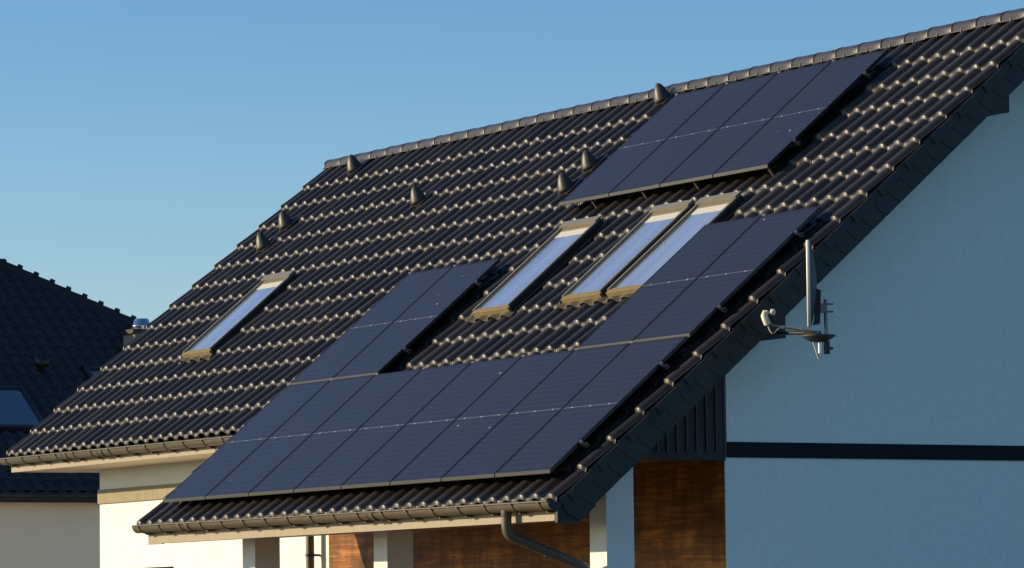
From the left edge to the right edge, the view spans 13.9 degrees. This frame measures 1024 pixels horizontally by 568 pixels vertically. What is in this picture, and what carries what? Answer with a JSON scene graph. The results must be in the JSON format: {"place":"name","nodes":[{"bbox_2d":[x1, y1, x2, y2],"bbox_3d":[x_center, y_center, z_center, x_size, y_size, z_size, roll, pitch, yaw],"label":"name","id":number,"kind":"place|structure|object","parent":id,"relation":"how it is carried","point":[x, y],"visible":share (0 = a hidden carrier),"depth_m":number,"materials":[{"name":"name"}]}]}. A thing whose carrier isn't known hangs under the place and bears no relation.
{"place":"outdoors","nodes":[
{"label":"outdoors","id":0,"kind":"place"},
{"bbox_2d":[0,259,149,567],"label":"neighbour house","id":1,"kind":"structure","parent":0,"point":[59,344],"depth_m":67.90,"materials":[{"name":"tile"}]},
{"bbox_2d":[0,385,43,432],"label":"roof window","id":2,"kind":"structure","parent":1,"relation":"in","point":[18,412],"depth_m":67.07,"materials":[{"name":"blue glass"}]},
{"bbox_2d":[82,366,100,379],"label":"roof window","id":3,"kind":"structure","parent":1,"relation":"in","point":[89,371],"depth_m":68.85,"materials":[{"name":"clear glass"}]},
{"bbox_2d":[0,0,1023,321],"label":"sky","id":4,"kind":"structure","parent":0,"point":[142,141],"materials":[{"name":"blue"}]},
{"label":"ground","id":5,"kind":"structure","parent":0,"visible":0},
{"bbox_2d":[0,8,1023,567],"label":"house","id":6,"kind":"structure","parent":5,"relation":"on","point":[884,432],"depth_m":43.59,"materials":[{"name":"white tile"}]},
{"bbox_2d":[178,270,299,363],"bbox_3d":[-3.415,0.444,52.951,1.710,0.201,0.944,-43,17,-26],"label":"roof window","id":7,"kind":"structure","parent":6,"relation":"in","point":[271,286],"depth_m":52.89,"materials":[{"name":"glass"}]},
{"bbox_2d":[164,380,329,502],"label":"solar panel","id":8,"kind":"object","parent":6,"relation":"attached to","point":[242,444],"visible":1,"depth_m":47.44,"materials":[{"name":"black"}]},
{"bbox_2d":[206,375,374,499],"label":"solar panel","id":9,"kind":"object","parent":6,"relation":"attached to","point":[283,442],"visible":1,"depth_m":46.52,"materials":[{"name":"black glass"}]},
{"bbox_2d":[249,369,421,495],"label":"solar panel","id":10,"kind":"object","parent":6,"relation":"attached to","point":[323,442],"visible":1,"depth_m":45.62,"materials":[{"name":"black glass"}]},
{"bbox_2d":[290,266,452,384],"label":"solar panel","id":11,"kind":"object","parent":6,"relation":"attached to","point":[362,333],"visible":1,"depth_m":48.37,"materials":[{"name":"black glass"}]},
{"bbox_2d":[294,363,469,492],"bbox_3d":[-1.374,1.522,44.731,2.088,0.040,1.044,-43,17,-26],"label":"solar panel","id":12,"kind":"object","parent":6,"relation":"attached to","point":[369,438],"visible":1,"depth_m":44.70,"materials":[{"name":"black glass"}]},
{"bbox_2d":[333,259,499,379],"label":"solar panel","id":13,"kind":"object","parent":6,"relation":"attached to","point":[424,312],"visible":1,"depth_m":47.42,"materials":[{"name":"black glass"}]},
{"bbox_2d":[341,357,520,488],"bbox_3d":[-0.837,1.439,43.821,2.088,0.040,1.044,-43,17,-26],"label":"solar panel","id":14,"kind":"object","parent":6,"relation":"attached to","point":[412,439],"visible":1,"depth_m":43.79,"materials":[{"name":"black glass"}]},
{"bbox_2d":[390,350,573,485],"bbox_3d":[-0.300,1.357,42.911,2.088,0.040,1.044,-43,17,-26],"label":"solar panel","id":15,"kind":"object","parent":6,"relation":"attached to","point":[470,427],"visible":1,"depth_m":42.88,"materials":[{"name":"black glass"}]},
{"bbox_2d":[442,343,628,481],"bbox_3d":[0.236,1.274,42.001,2.088,0.040,1.044,-43,17,-26],"label":"solar panel","id":16,"kind":"object","parent":6,"relation":"attached to","point":[528,417],"visible":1,"depth_m":41.97,"materials":[{"name":"black glass"}]},
{"bbox_2d":[464,215,608,322],"bbox_3d":[0.302,-0.135,46.672,1.740,0.201,0.944,-43,17,-26],"label":"roof window","id":17,"kind":"structure","parent":6,"relation":"in","point":[554,255],"depth_m":46.58,"materials":[{"name":"glass"}]},
{"bbox_2d":[495,336,688,477],"bbox_3d":[0.773,1.192,41.090,2.088,0.040,1.044,-43,17,-26],"label":"solar panel","id":18,"kind":"object","parent":6,"relation":"attached to","point":[600,398],"visible":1,"depth_m":41.03,"materials":[{"name":"black glass"}]},
{"bbox_2d":[554,199,694,308],"bbox_3d":[1.266,-0.288,45.053,1.720,0.201,0.944,-43,17,-26],"label":"roof window","id":19,"kind":"structure","parent":6,"relation":"in","point":[593,285],"depth_m":45.04,"materials":[{"name":"glass"}]},
{"bbox_2d":[560,84,724,205],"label":"solar panel","id":20,"kind":"object","parent":6,"relation":"attached to","point":[636,149],"visible":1,"depth_m":47.91,"materials":[{"name":"black glass"}]},
{"bbox_2d":[578,216,760,348],"bbox_3d":[1.607,-0.013,42.926,2.088,0.040,1.044,-43,17,-26],"label":"solar panel","id":21,"kind":"object","parent":6,"relation":"attached to","point":[631,318],"visible":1,"depth_m":42.90,"materials":[{"name":"black glass"}]},
{"bbox_2d":[599,191,749,302],"bbox_3d":[1.732,-0.360,44.263,1.720,0.201,0.944,-43,17,-26],"label":"roof window","id":22,"kind":"structure","parent":6,"relation":"in","point":[722,207],"depth_m":44.30,"materials":[{"name":"glass"}]},
{"bbox_2d":[609,73,776,196],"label":"solar panel","id":23,"kind":"object","parent":6,"relation":"attached to","point":[679,146],"visible":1,"depth_m":47.00,"materials":[{"name":"black glass"}]},
{"bbox_2d":[633,206,821,341],"bbox_3d":[2.144,-0.096,42.016,2.088,0.040,1.044,-43,17,-26],"label":"solar panel","id":24,"kind":"object","parent":6,"relation":"attached to","point":[735,266],"visible":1,"depth_m":41.96,"materials":[{"name":"black glass"}]},
{"bbox_2d":[660,61,830,186],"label":"solar panel","id":25,"kind":"object","parent":6,"relation":"attached to","point":[728,139],"visible":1,"depth_m":46.09,"materials":[{"name":"black glass"}]},
{"bbox_2d":[761,240,835,358],"bbox_3d":[2.722,0.167,40.860,0.933,1.163,0.622,-5,-7,44],"label":"satellite dish","id":26,"kind":"object","parent":6,"relation":"attached to","point":[816,307],"visible":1,"depth_m":40.64,"materials":[{"name":"grey metal"}]},
{"bbox_2d":[713,49,888,177],"bbox_3d":[3.098,-1.836,45.207,2.088,0.040,1.044,-43,17,-26],"label":"solar panel","id":27,"kind":"object","parent":6,"relation":"attached to","point":[809,105],"visible":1,"depth_m":45.15,"materials":[{"name":"black glass"}]}
]}

